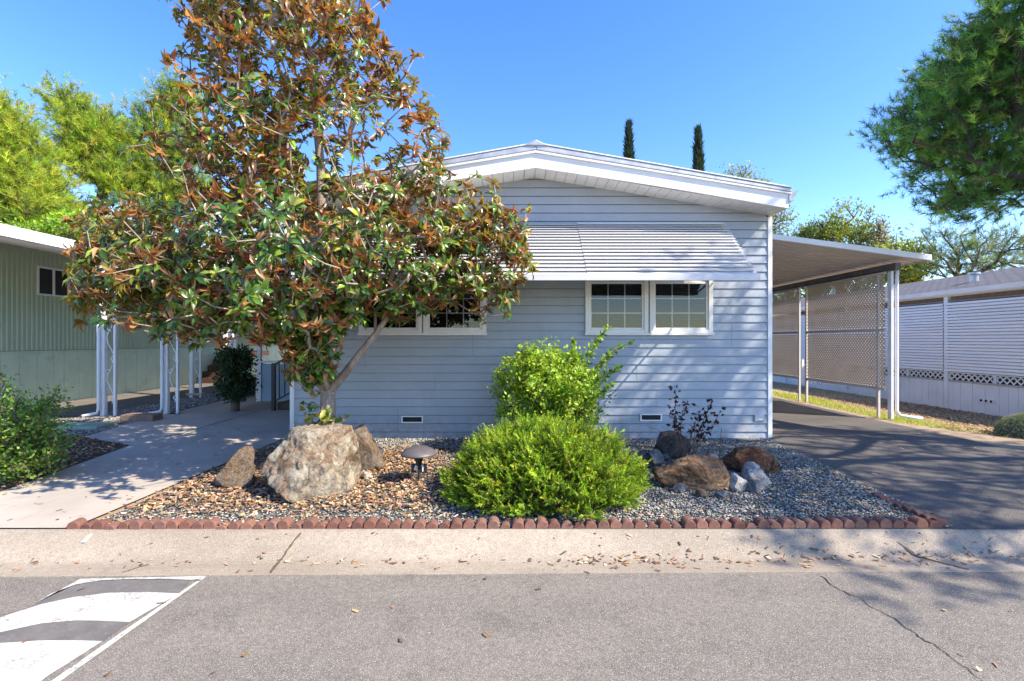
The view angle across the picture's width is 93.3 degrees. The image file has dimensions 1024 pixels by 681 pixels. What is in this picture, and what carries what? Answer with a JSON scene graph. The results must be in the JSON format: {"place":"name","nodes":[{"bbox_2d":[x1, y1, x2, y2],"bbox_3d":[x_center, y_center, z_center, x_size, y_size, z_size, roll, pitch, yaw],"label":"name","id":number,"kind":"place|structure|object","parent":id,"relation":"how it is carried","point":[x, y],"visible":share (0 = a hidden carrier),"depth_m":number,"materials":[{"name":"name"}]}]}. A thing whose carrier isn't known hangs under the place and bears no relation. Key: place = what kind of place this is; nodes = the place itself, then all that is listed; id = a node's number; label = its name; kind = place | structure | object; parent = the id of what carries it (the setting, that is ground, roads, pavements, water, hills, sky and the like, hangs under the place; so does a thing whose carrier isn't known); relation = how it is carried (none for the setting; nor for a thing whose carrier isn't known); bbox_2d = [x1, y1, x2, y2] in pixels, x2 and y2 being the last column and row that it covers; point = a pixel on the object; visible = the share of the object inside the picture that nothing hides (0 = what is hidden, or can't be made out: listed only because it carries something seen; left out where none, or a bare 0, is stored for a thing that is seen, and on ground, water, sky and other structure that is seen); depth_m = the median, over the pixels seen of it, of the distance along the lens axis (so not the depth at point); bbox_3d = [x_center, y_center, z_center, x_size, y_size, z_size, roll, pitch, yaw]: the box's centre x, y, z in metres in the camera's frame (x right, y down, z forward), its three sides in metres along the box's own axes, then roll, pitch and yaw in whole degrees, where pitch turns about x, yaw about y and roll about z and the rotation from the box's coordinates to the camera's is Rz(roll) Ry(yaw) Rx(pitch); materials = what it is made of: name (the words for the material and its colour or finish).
{"place":"outdoors","nodes":[
{"label":"outdoors","id":0,"kind":"place"},
{"bbox_2d":[1,375,255,415],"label":"neighbour driveway","id":1,"kind":"structure","parent":0,"point":[127,400],"depth_m":12.03,"materials":[{"name":"concrete"}]},
{"bbox_2d":[197,351,268,382],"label":"entry steps","id":2,"kind":"structure","parent":1,"relation":"on","point":[210,374],"depth_m":17.12,"materials":[{"name":"brown paint"}]},
{"bbox_2d":[0,572,1023,680],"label":"road","id":3,"kind":"structure","parent":0,"point":[710,627],"depth_m":2.80,"materials":[{"name":"grey asphalt"}]},
{"bbox_2d":[0,640,101,680],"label":"road marking","id":4,"kind":"object","parent":3,"relation":"on","point":[39,660],"visible":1,"depth_m":2.55,"materials":[{"name":"paint"}]},
{"bbox_2d":[0,620,128,642],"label":"hump band","id":5,"kind":"object","parent":3,"relation":"on","point":[83,630],"visible":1,"depth_m":2.77,"materials":[{"name":"paint"}]},
{"bbox_2d":[0,592,177,631],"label":"road marking","id":6,"kind":"object","parent":3,"relation":"on","point":[125,606],"visible":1,"depth_m":2.99,"materials":[{"name":"paint"}]},
{"bbox_2d":[11,579,191,613],"bbox_3d":[-2.667,1.666,3.226,0.924,0.001,0.345,0,0,-16],"label":"hump band","id":7,"kind":"object","parent":3,"relation":"on","point":[140,585],"visible":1,"depth_m":3.26,"materials":[{"name":"paint"}]},
{"bbox_2d":[36,576,205,602],"bbox_3d":[-2.639,1.665,3.364,0.938,0.001,0.303,0,0,-21],"label":"road marking","id":8,"kind":"object","parent":3,"relation":"on","point":[79,581],"visible":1,"depth_m":3.38,"materials":[{"name":"paint"}]},
{"bbox_2d":[52,577,204,680],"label":"road marking","id":9,"kind":"object","parent":3,"relation":"on","point":[66,673],"visible":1,"depth_m":2.68,"materials":[{"name":"paint"}]},
{"bbox_2d":[822,576,982,680],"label":"road crack","id":10,"kind":"object","parent":3,"relation":"on","point":[905,627],"visible":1,"depth_m":2.79,"materials":[{"name":"grey asphalt"}]},
{"bbox_2d":[0,381,1023,528],"bbox_3d":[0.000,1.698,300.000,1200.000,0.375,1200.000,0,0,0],"label":"ground","id":11,"kind":"structure","parent":0,"point":[1005,442],"depth_m":8.59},
{"bbox_2d":[0,70,105,231],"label":"pine tree","id":12,"kind":"object","parent":11,"relation":"on","point":[28,186],"visible":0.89,"depth_m":19.56,"materials":[{"name":"green plant"}]},
{"bbox_2d":[0,209,134,239],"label":"leafy tree","id":13,"kind":"object","parent":11,"relation":"on","point":[55,226],"visible":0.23,"depth_m":18.24,"materials":[{"name":"green plant"}]},
{"bbox_2d":[67,517,87,528],"bbox_3d":[-3.606,1.540,4.012,0.096,0.111,0.100,-6,2,-5],"label":"edging brick","id":14,"kind":"object","parent":11,"relation":"on","point":[78,523],"visible":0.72,"depth_m":3.97,"materials":[{"name":"ceramic"}]},
{"bbox_2d":[19,69,157,212],"bbox_3d":[-20.516,-5.872,23.934,6.284,14.785,4.596,0,0,0],"label":"pine tree","id":15,"kind":"object","parent":11,"relation":"on","point":[80,119],"visible":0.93,"depth_m":23.18,"materials":[{"name":"green plant"}]},
{"bbox_2d":[92,518,112,528],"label":"edging brick","id":16,"kind":"object","parent":11,"relation":"on","point":[101,524],"visible":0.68,"depth_m":3.97,"materials":[{"name":"ceramic"}]},
{"bbox_2d":[0,386,255,491],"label":"shrub bed","id":17,"kind":"object","parent":11,"relation":"on","point":[28,479],"visible":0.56,"depth_m":6.63,"materials":[{"name":"soil"}]},
{"bbox_2d":[0,365,82,486],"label":"leafy shrub","id":18,"kind":"object","parent":17,"relation":"on","point":[23,426],"visible":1,"depth_m":5.31,"materials":[{"name":"green plant"}]},
{"bbox_2d":[54,422,116,429],"bbox_3d":[-7.388,1.480,8.333,0.840,0.080,0.440,0,0,0],"label":"splash block","id":19,"kind":"object","parent":17,"relation":"on","point":[88,425],"depth_m":8.24,"materials":[{"name":"concrete"}]},
{"bbox_2d":[1,390,255,436],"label":"river pebbles","id":20,"kind":"object","parent":17,"relation":"on","point":[188,402],"visible":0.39,"depth_m":10.27,"materials":[{"name":"gravel"}]},
{"bbox_2d":[0,435,907,525],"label":"fallen leaves","id":21,"kind":"object","parent":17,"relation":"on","point":[146,507],"visible":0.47,"depth_m":4.80,"materials":[{"name":"brown plant"}]},
{"bbox_2d":[0,223,287,416],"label":"green home","id":22,"kind":"object","parent":11,"relation":"on","point":[43,342],"visible":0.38,"depth_m":11.48,"materials":[{"name":"green paint"}]},
{"bbox_2d":[37,266,68,296],"bbox_3d":[-10.993,-1.392,11.577,0.055,0.672,0.792,0,0,0],"label":"window","id":23,"kind":"structure","parent":22,"relation":"in","point":[49,280],"depth_m":11.53,"materials":[{"name":"glass"}]},
{"bbox_2d":[0,399,289,527],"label":"walkway","id":24,"kind":"structure","parent":11,"relation":"on","point":[138,456],"depth_m":5.98,"materials":[{"name":"concrete"}]},
{"bbox_2d":[120,413,162,421],"bbox_3d":[-6.919,1.435,9.043,0.600,0.130,0.280,0,0,0],"label":"edging block","id":25,"kind":"object","parent":24,"relation":"on","point":[132,417],"depth_m":8.91,"materials":[{"name":"brown concrete"}]},
{"bbox_2d":[207,343,262,411],"bbox_3d":[-5.807,0.772,10.180,0.955,1.466,1.066,0,0,33],"label":"camellia shrub","id":26,"kind":"object","parent":24,"relation":"on","point":[233,367],"visible":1,"depth_m":10.04,"materials":[{"name":"green plant"}]},
{"bbox_2d":[255,329,289,410],"bbox_3d":[-4.827,0.094,12.620,2.825,2.788,4.760,0,0,0],"label":"porch","id":27,"kind":"object","parent":24,"relation":"on","point":[272,382],"visible":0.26,"depth_m":11.77,"materials":[{"name":"blue paint"}]},
{"bbox_2d":[104,61,226,246],"bbox_3d":[-17.990,-6.430,24.855,6.992,15.908,4.953,0,0,0],"label":"pine tree","id":28,"kind":"object","parent":11,"relation":"on","point":[167,189],"visible":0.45,"depth_m":24.18,"materials":[{"name":"green plant"}]},
{"bbox_2d":[166,516,183,528],"bbox_3d":[-2.794,1.536,4.018,0.092,0.115,0.100,-9,0,0],"label":"edging brick","id":29,"kind":"object","parent":11,"relation":"on","point":[174,523],"visible":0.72,"depth_m":3.97,"materials":[{"name":"ceramic"}]},
{"bbox_2d":[179,518,196,528],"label":"edging brick","id":30,"kind":"object","parent":11,"relation":"on","point":[187,523],"visible":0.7,"depth_m":3.97,"materials":[{"name":"ceramic"}]},
{"bbox_2d":[95,258,289,414],"bbox_3d":[-6.046,0.045,14.100,5.303,3.210,11.800,0,0,0],"label":"patio cover","id":31,"kind":"object","parent":11,"relation":"on","point":[165,375],"visible":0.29,"depth_m":9.81,"materials":[{"name":"white metal"}]},
{"bbox_2d":[240,518,255,528],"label":"edging brick","id":32,"kind":"object","parent":11,"relation":"on","point":[250,523],"visible":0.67,"depth_m":3.97,"materials":[{"name":"ceramic"}]},
{"bbox_2d":[265,517,280,529],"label":"edging brick","id":33,"kind":"object","parent":11,"relation":"on","point":[272,523],"visible":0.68,"depth_m":3.97,"materials":[{"name":"ceramic"}]},
{"bbox_2d":[327,518,340,528],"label":"edging brick","id":34,"kind":"object","parent":11,"relation":"on","point":[333,523],"visible":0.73,"depth_m":3.98,"materials":[{"name":"ceramic"}]},
{"bbox_2d":[351,517,364,528],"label":"edging brick","id":35,"kind":"object","parent":11,"relation":"on","point":[358,522],"visible":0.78,"depth_m":3.97,"materials":[{"name":"ceramic"}]},
{"bbox_2d":[376,517,389,528],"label":"edging brick","id":36,"kind":"object","parent":11,"relation":"on","point":[382,522],"visible":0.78,"depth_m":3.98,"materials":[{"name":"ceramic"}]},
{"bbox_2d":[450,517,461,528],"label":"edging brick","id":37,"kind":"object","parent":11,"relation":"on","point":[456,522],"visible":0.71,"depth_m":3.97,"materials":[{"name":"ceramic"}]},
{"bbox_2d":[0,528,1023,577],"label":"kerb","id":38,"kind":"structure","parent":11,"relation":"on","point":[96,552],"depth_m":3.77,"materials":[{"name":"concrete"}]},
{"bbox_2d":[0,420,1023,675],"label":"leaf litter","id":39,"kind":"object","parent":11,"relation":"on","point":[626,562],"visible":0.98,"depth_m":3.68,"materials":[{"name":"brown plant"}]},
{"bbox_2d":[101,438,952,528],"bbox_3d":[0.205,1.521,5.735,7.510,0.050,3.530,0,0,0],"label":"gravel bed","id":40,"kind":"object","parent":11,"relation":"on","point":[346,514],"visible":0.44,"depth_m":4.56,"materials":[{"name":"grey gravel"}]},
{"bbox_2d":[129,517,147,529],"bbox_3d":[-3.092,1.534,4.010,0.096,0.110,0.100,1,-6,3],"label":"edging brick","id":41,"kind":"object","parent":40,"relation":"on","point":[136,524],"visible":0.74,"depth_m":3.96,"materials":[{"name":"brick"}]},
{"bbox_2d":[153,516,171,528],"bbox_3d":[-2.892,1.529,4.012,0.097,0.107,0.100,8,0,-1],"label":"edging brick","id":42,"kind":"object","parent":40,"relation":"on","point":[161,523],"visible":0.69,"depth_m":3.96,"materials":[{"name":"ceramic"}]},
{"bbox_2d":[204,517,220,528],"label":"edging brick","id":43,"kind":"object","parent":40,"relation":"on","point":[213,523],"visible":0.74,"depth_m":3.97,"materials":[{"name":"ceramic"}]},
{"bbox_2d":[214,446,255,488],"bbox_3d":[-2.938,1.355,5.160,0.385,0.466,0.419,0,0,-18],"label":"boulder","id":44,"kind":"object","parent":40,"relation":"on","point":[239,469],"visible":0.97,"depth_m":5.02,"materials":[{"name":"brown stone"}]},
{"bbox_2d":[278,516,293,528],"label":"edging brick","id":45,"kind":"object","parent":40,"relation":"on","point":[286,522],"visible":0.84,"depth_m":3.96,"materials":[{"name":"ceramic"}]},
{"bbox_2d":[59,0,539,425],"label":"magnolia tree","id":46,"kind":"object","parent":40,"relation":"on","point":[181,282],"visible":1,"depth_m":4.99,"materials":[{"name":"green plant"}]},
{"bbox_2d":[302,516,318,528],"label":"edging brick","id":47,"kind":"object","parent":40,"relation":"on","point":[312,522],"visible":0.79,"depth_m":3.97,"materials":[{"name":"ceramic"}]},
{"bbox_2d":[261,423,361,503],"bbox_3d":[-2.090,1.312,4.915,0.966,0.904,0.843,0,0,0],"label":"boulder","id":48,"kind":"object","parent":40,"relation":"on","point":[307,462],"visible":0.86,"depth_m":4.72,"materials":[{"name":"beige stone"}]},
{"bbox_2d":[339,517,352,528],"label":"edging brick","id":49,"kind":"object","parent":40,"relation":"on","point":[346,522],"visible":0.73,"depth_m":3.97,"materials":[{"name":"ceramic"}]},
{"bbox_2d":[354,424,382,470],"bbox_3d":[-1.825,1.302,5.777,0.535,0.582,0.446,0,0,0],"label":"boulder","id":50,"kind":"object","parent":40,"relation":"on","point":[370,453],"visible":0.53,"depth_m":5.58,"materials":[{"name":"beige stone"}]},
{"bbox_2d":[364,516,377,528],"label":"edging brick","id":51,"kind":"object","parent":40,"relation":"on","point":[370,522],"visible":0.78,"depth_m":3.97,"materials":[{"name":"ceramic"}]},
{"bbox_2d":[400,445,436,479],"bbox_3d":[-1.003,1.378,5.204,0.386,0.508,0.386,0,0,0],"label":"path light","id":52,"kind":"object","parent":40,"relation":"on","point":[418,453],"visible":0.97,"depth_m":5.15,"materials":[{"name":"grey metal"}]},
{"bbox_2d":[475,517,486,528],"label":"edging brick","id":53,"kind":"object","parent":40,"relation":"on","point":[481,522],"visible":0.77,"depth_m":3.97,"materials":[{"name":"ceramic"}]},
{"bbox_2d":[488,516,498,528],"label":"edging brick","id":54,"kind":"object","parent":40,"relation":"on","point":[493,522],"visible":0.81,"depth_m":3.97,"materials":[{"name":"ceramic"}]},
{"bbox_2d":[512,517,523,528],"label":"edging brick","id":55,"kind":"object","parent":40,"relation":"on","point":[517,522],"visible":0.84,"depth_m":3.97,"materials":[{"name":"ceramic"}]},
{"bbox_2d":[535,516,547,527],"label":"edging brick","id":56,"kind":"object","parent":40,"relation":"on","point":[541,522],"visible":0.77,"depth_m":3.98,"materials":[{"name":"ceramic"}]},
{"bbox_2d":[436,408,653,521],"bbox_3d":[0.313,1.139,4.980,2.278,0.918,2.135,0,0,0],"label":"juniper shrub","id":57,"kind":"object","parent":40,"relation":"on","point":[542,451],"visible":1,"depth_m":4.40,"materials":[{"name":"green plant"}]},
{"bbox_2d":[486,324,634,429],"bbox_3d":[0.517,0.648,6.443,1.575,1.736,1.634,0,0,-35],"label":"privet shrub","id":58,"kind":"object","parent":40,"relation":"on","point":[539,391],"visible":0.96,"depth_m":6.19,"materials":[{"name":"green plant"}]},
{"bbox_2d":[640,449,663,468],"bbox_3d":[1.679,1.422,5.801,0.248,0.263,0.233,0,0,-34],"label":"rock","id":59,"kind":"object","parent":40,"relation":"on","point":[657,458],"visible":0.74,"depth_m":5.72,"materials":[{"name":"grey stone"}]},
{"bbox_2d":[654,430,690,458],"bbox_3d":[2.085,1.367,6.326,0.490,0.378,0.411,0,0,0],"label":"boulder","id":60,"kind":"object","parent":40,"relation":"on","point":[660,445],"visible":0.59,"depth_m":6.21,"materials":[{"name":"stone"}]},
{"bbox_2d":[672,483,686,493],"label":"rock","id":61,"kind":"object","parent":40,"relation":"on","point":[678,488],"visible":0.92,"depth_m":4.86,"materials":[{"name":"grey stone"}]},
{"bbox_2d":[646,385,725,462],"bbox_3d":[2.111,1.014,5.842,0.906,0.982,0.571,0,0,0],"label":"red leaf shrub","id":62,"kind":"object","parent":40,"relation":"on","point":[689,431],"visible":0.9,"depth_m":5.82,"materials":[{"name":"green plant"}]},
{"bbox_2d":[680,515,695,528],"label":"edging brick","id":63,"kind":"object","parent":40,"relation":"on","point":[687,522],"visible":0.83,"depth_m":3.98,"materials":[{"name":"ceramic"}]},
{"bbox_2d":[653,455,730,491],"bbox_3d":[1.866,1.401,5.078,0.766,0.363,0.366,0,0,0],"label":"boulder","id":64,"kind":"object","parent":40,"relation":"on","point":[704,472],"visible":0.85,"depth_m":4.95,"materials":[{"name":"brown stone"}]},
{"bbox_2d":[728,516,744,527],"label":"edging brick","id":65,"kind":"object","parent":40,"relation":"on","point":[735,522],"visible":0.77,"depth_m":3.98,"materials":[{"name":"ceramic"}]},
{"bbox_2d":[729,473,747,491],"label":"rock","id":66,"kind":"object","parent":40,"relation":"on","point":[737,482],"visible":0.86,"depth_m":4.91,"materials":[{"name":"white stone"}]},
{"bbox_2d":[741,462,759,479],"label":"rock","id":67,"kind":"object","parent":40,"relation":"on","point":[747,466],"visible":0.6,"depth_m":5.30,"materials":[{"name":"white stone"}]},
{"bbox_2d":[722,446,780,473],"bbox_3d":[2.791,1.406,5.666,0.606,0.332,0.367,0,0,0],"label":"boulder","id":68,"kind":"object","parent":40,"relation":"on","point":[736,458],"visible":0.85,"depth_m":5.55,"materials":[{"name":"brown stone"}]},
{"bbox_2d":[748,479,757,493],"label":"rock","id":69,"kind":"object","parent":40,"relation":"on","point":[752,485],"visible":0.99,"depth_m":4.84,"materials":[{"name":"grey stone"}]},
{"bbox_2d":[748,468,771,490],"bbox_3d":[2.542,1.447,4.986,0.206,0.234,0.195,0,0,-35],"label":"rock","id":70,"kind":"object","parent":40,"relation":"on","point":[760,478],"visible":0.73,"depth_m":4.93,"materials":[{"name":"white stone"}]},
{"bbox_2d":[824,515,842,527],"bbox_3d":[2.684,1.530,4.039,0.098,0.113,0.100,5,0,-3],"label":"edging brick","id":71,"kind":"object","parent":40,"relation":"on","point":[835,522],"visible":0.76,"depth_m":3.99,"materials":[{"name":"ceramic"}]},
{"bbox_2d":[849,515,866,527],"bbox_3d":[2.888,1.531,4.040,0.097,0.109,0.100,-6,2,3],"label":"edging brick","id":72,"kind":"object","parent":40,"relation":"on","point":[859,522],"visible":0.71,"depth_m":3.99,"materials":[{"name":"ceramic"}]},
{"bbox_2d":[873,515,892,527],"bbox_3d":[3.092,1.530,4.037,0.098,0.114,0.100,1,-2,3],"label":"edging brick","id":73,"kind":"object","parent":40,"relation":"on","point":[883,522],"visible":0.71,"depth_m":3.99,"materials":[{"name":"ceramic"}]},
{"bbox_2d":[907,515,928,527],"bbox_3d":[3.392,1.530,4.043,0.098,0.111,0.100,-3,-2,0],"label":"edging brick","id":74,"kind":"object","parent":40,"relation":"on","point":[918,522],"visible":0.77,"depth_m":4.00,"materials":[{"name":"ceramic"}]},
{"bbox_2d":[274,140,797,438],"bbox_3d":[0.290,-0.672,14.307,7.610,4.383,15.985,0,0,0],"label":"mobile home","id":75,"kind":"object","parent":11,"relation":"on","point":[668,268],"visible":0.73,"depth_m":7.38,"materials":[{"name":"paint"}]},
{"bbox_2d":[358,252,422,334],"bbox_3d":[-1.850,-0.780,7.607,0.980,1.400,0.575,0,0,0],"label":"window","id":76,"kind":"structure","parent":75,"relation":"in","point":[415,328],"depth_m":7.37,"materials":[{"name":"plastic"}]},
{"bbox_2d":[422,252,486,334],"bbox_3d":[-0.870,-0.780,7.607,0.980,1.400,0.575,0,0,0],"label":"window","id":77,"kind":"structure","parent":75,"relation":"in","point":[447,321],"depth_m":7.45,"materials":[{"name":"plastic"}]},
{"bbox_2d":[585,245,649,334],"bbox_3d":[1.595,-0.780,7.607,0.980,1.400,0.575,0,0,0],"label":"window","id":78,"kind":"structure","parent":75,"relation":"in","point":[621,305],"depth_m":7.46,"materials":[{"name":"plastic"}]},
{"bbox_2d":[649,245,713,334],"bbox_3d":[2.575,-0.780,7.607,0.980,1.400,0.575,0,0,0],"label":"window","id":79,"kind":"structure","parent":75,"relation":"in","point":[674,309],"depth_m":7.45,"materials":[{"name":"plastic"}]},
{"bbox_2d":[608,517,621,527],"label":"edging brick","id":80,"kind":"object","parent":11,"relation":"on","point":[613,522],"visible":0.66,"depth_m":3.99,"materials":[{"name":"ceramic"}]},
{"bbox_2d":[621,117,637,159],"bbox_3d":[7.735,-6.635,32.005,1.438,16.269,1.366,0,0,0],"label":"cypress tree","id":81,"kind":"object","parent":11,"relation":"on","point":[628,149],"visible":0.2,"depth_m":31.82,"materials":[{"name":"green plant"}]},
{"bbox_2d":[690,123,705,170],"bbox_3d":[12.693,-6.685,33.048,1.544,16.369,1.513,0,0,0],"label":"cypress tree","id":82,"kind":"object","parent":11,"relation":"on","point":[698,160],"visible":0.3,"depth_m":32.81,"materials":[{"name":"green plant"}]},
{"bbox_2d":[693,517,707,527],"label":"edging brick","id":83,"kind":"object","parent":11,"relation":"on","point":[700,522],"visible":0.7,"depth_m":3.98,"materials":[{"name":"ceramic"}]},
{"bbox_2d":[753,516,769,527],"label":"edging brick","id":84,"kind":"object","parent":11,"relation":"on","point":[760,522],"visible":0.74,"depth_m":3.99,"materials":[{"name":"ceramic"}]},
{"bbox_2d":[715,157,809,234],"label":"leafy tree","id":85,"kind":"object","parent":11,"relation":"on","point":[778,224],"visible":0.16,"depth_m":41.18,"materials":[{"name":"green plant"}]},
{"bbox_2d":[777,516,794,527],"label":"edging brick","id":86,"kind":"object","parent":11,"relation":"on","point":[784,521],"visible":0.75,"depth_m":3.99,"materials":[{"name":"ceramic"}]},
{"bbox_2d":[801,517,818,527],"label":"edging brick","id":87,"kind":"object","parent":11,"relation":"on","point":[809,522],"visible":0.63,"depth_m":3.98,"materials":[{"name":"ceramic"}]},
{"bbox_2d":[783,214,842,291],"bbox_3d":[25.077,-4.453,40.152,4.501,11.926,4.960,0,0,0],"label":"leafy tree","id":88,"kind":"object","parent":11,"relation":"on","point":[810,231],"visible":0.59,"depth_m":38.93,"materials":[{"name":"green plant"}]},
{"bbox_2d":[813,516,830,527],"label":"edging brick","id":89,"kind":"object","parent":11,"relation":"on","point":[822,522],"visible":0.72,"depth_m":3.98,"materials":[{"name":"ceramic"}]},
{"bbox_2d":[774,196,893,315],"bbox_3d":[24.803,-4.870,38.124,11.933,12.776,5.066,0,0,0],"label":"leafy tree","id":90,"kind":"object","parent":11,"relation":"on","point":[848,232],"visible":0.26,"depth_m":37.25,"materials":[{"name":"green plant"}]},
{"bbox_2d":[838,517,854,527],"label":"edging brick","id":91,"kind":"object","parent":11,"relation":"on","point":[848,523],"visible":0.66,"depth_m":3.99,"materials":[{"name":"ceramic"}]},
{"bbox_2d":[772,234,931,419],"bbox_3d":[5.822,-0.277,14.410,3.695,3.554,11.180,0,0,0],"label":"carport","id":92,"kind":"object","parent":11,"relation":"on","point":[798,263],"visible":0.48,"depth_m":10.19,"materials":[{"name":"white metal"}]},
{"bbox_2d":[862,517,878,527],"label":"edging brick","id":93,"kind":"object","parent":11,"relation":"on","point":[871,523],"visible":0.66,"depth_m":3.99,"materials":[{"name":"ceramic"}]},
{"bbox_2d":[863,209,902,249],"bbox_3d":[27.431,-4.199,35.915,2.735,11.397,2.998,0,0,40],"label":"leafy tree","id":94,"kind":"object","parent":11,"relation":"on","point":[882,240],"visible":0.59,"depth_m":35.72,"materials":[{"name":"green plant"}]},
{"bbox_2d":[772,382,1023,438],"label":"grass","id":95,"kind":"structure","parent":11,"relation":"on","point":[833,404],"depth_m":11.16,"materials":[{"name":"green plant"}]},
{"bbox_2d":[772,266,1023,416],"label":"neighbour home","id":96,"kind":"object","parent":11,"relation":"on","point":[961,342],"visible":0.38,"depth_m":13.30,"materials":[{"name":"grey metal"}]},
{"bbox_2d":[867,231,944,286],"bbox_3d":[24.115,-2.622,30.038,4.501,8.263,4.052,0,0,0],"label":"leafy tree","id":97,"kind":"object","parent":11,"relation":"on","point":[917,277],"visible":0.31,"depth_m":29.33,"materials":[{"name":"green plant"}]},
{"bbox_2d":[809,396,1022,438],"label":"bark mulch","id":98,"kind":"object","parent":11,"relation":"on","point":[944,410],"visible":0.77,"depth_m":11.31,"materials":[{"name":"brown wood"}]},
{"bbox_2d":[992,412,1023,437],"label":"grey shrub","id":99,"kind":"object","parent":98,"relation":"on","point":[1013,424],"visible":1,"depth_m":7.76,"materials":[{"name":"plant"}]},
{"bbox_2d":[846,0,1023,251],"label":"pine tree","id":100,"kind":"object","parent":11,"relation":"on","point":[958,95],"visible":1,"depth_m":7.83,"materials":[{"name":"green plant"}]},
{"bbox_2d":[897,213,1023,278],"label":"deciduous tree","id":101,"kind":"object","parent":11,"relation":"on","point":[973,264],"visible":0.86,"depth_m":26.62,"materials":[{"name":"green plant"}]},
{"bbox_2d":[0,0,1023,316],"label":"sky","id":102,"kind":"structure","parent":0,"point":[779,85],"materials":[{"name":"blue"}]},
{"bbox_2d":[769,397,1023,528],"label":"driveway","id":103,"kind":"structure","parent":0,"point":[982,492],"depth_m":6.00,"materials":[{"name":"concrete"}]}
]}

